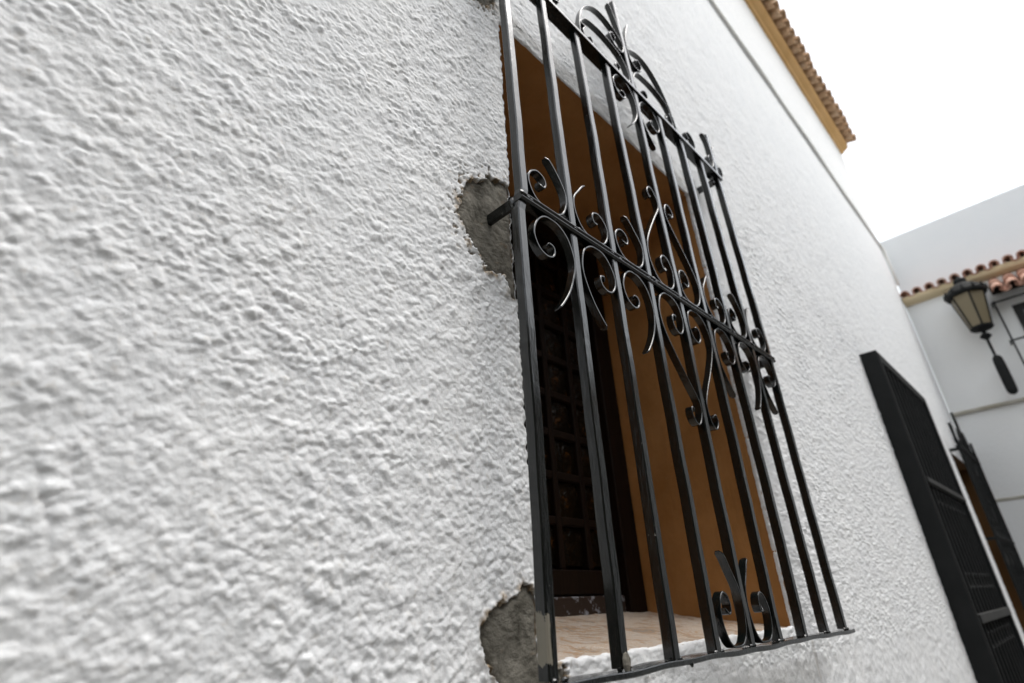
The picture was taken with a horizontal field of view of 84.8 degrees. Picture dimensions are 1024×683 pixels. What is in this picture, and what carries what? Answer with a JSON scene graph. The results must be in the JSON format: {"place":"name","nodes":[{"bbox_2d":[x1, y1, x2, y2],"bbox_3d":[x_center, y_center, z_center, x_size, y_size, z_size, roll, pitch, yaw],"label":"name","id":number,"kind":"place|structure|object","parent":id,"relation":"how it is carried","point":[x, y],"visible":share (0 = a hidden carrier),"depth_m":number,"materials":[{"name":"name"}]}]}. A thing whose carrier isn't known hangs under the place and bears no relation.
{"place":"outdoors","nodes":[
{"label":"outdoors","id":0,"kind":"place"},
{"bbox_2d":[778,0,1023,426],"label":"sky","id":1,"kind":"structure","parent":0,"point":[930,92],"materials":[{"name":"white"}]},
{"label":"street","id":2,"kind":"structure","parent":0,"visible":0},
{"bbox_2d":[0,0,1023,682],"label":"white house","id":3,"kind":"structure","parent":2,"relation":"on","point":[262,410],"depth_m":0.75,"materials":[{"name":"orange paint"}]},
{"bbox_2d":[510,223,618,595],"bbox_3d":[0.004,0.109,1.608,0.031,1.137,0.773,-26,-34,38],"label":"window leaf","id":4,"kind":"structure","parent":3,"relation":"in","point":[573,531],"depth_m":1.67,"materials":[{"name":"brown wood"}]},
{"bbox_2d":[508,196,647,611],"bbox_3d":[0.010,0.089,1.608,0.062,1.280,0.934,-26,-34,38],"label":"window frame","id":5,"kind":"structure","parent":3,"relation":"in","point":[630,569],"depth_m":1.79,"materials":[{"name":"brown wood"}]},
{"bbox_2d":[487,0,854,682],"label":"window grille","id":6,"kind":"object","parent":3,"relation":"attached to","point":[565,226],"depth_m":1.18,"materials":[{"name":"black metal"}]},
{"bbox_2d":[708,0,899,285],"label":"cable","id":7,"kind":"object","parent":3,"relation":"attached to","point":[752,60],"visible":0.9,"depth_m":4.78,"materials":[{"name":"white plastic"}]},
{"bbox_2d":[859,350,1023,682],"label":"door grille","id":8,"kind":"object","parent":3,"relation":"attached to","point":[990,637],"depth_m":2.96,"materials":[{"name":"black metal"}]},
{"bbox_2d":[947,412,1023,608],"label":"window grille","id":9,"kind":"object","parent":3,"relation":"attached to","point":[1002,538],"depth_m":4.64,"materials":[{"name":"black metal"}]},
{"bbox_2d":[880,184,1023,565],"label":"building","id":10,"kind":"structure","parent":2,"relation":"on","point":[983,241],"depth_m":5.76,"materials":[{"name":"grey paint"}]},
{"bbox_2d":[943,276,1017,394],"bbox_3d":[4.625,-0.091,5.493,0.363,1.300,0.363,-3,-26,-2],"label":"wall lantern","id":11,"kind":"object","parent":10,"relation":"attached to","point":[965,299],"depth_m":5.52,"materials":[{"name":"black metal"}]},
{"bbox_2d":[991,293,1023,364],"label":"window cage","id":12,"kind":"object","parent":10,"relation":"attached to","point":[993,305],"depth_m":5.46,"materials":[{"name":"black metal"}]},
{"bbox_2d":[1012,302,1023,328],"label":"window frame","id":13,"kind":"structure","parent":10,"relation":"in","point":[1018,308],"depth_m":5.50,"materials":[{"name":"grey metal"}]}
]}

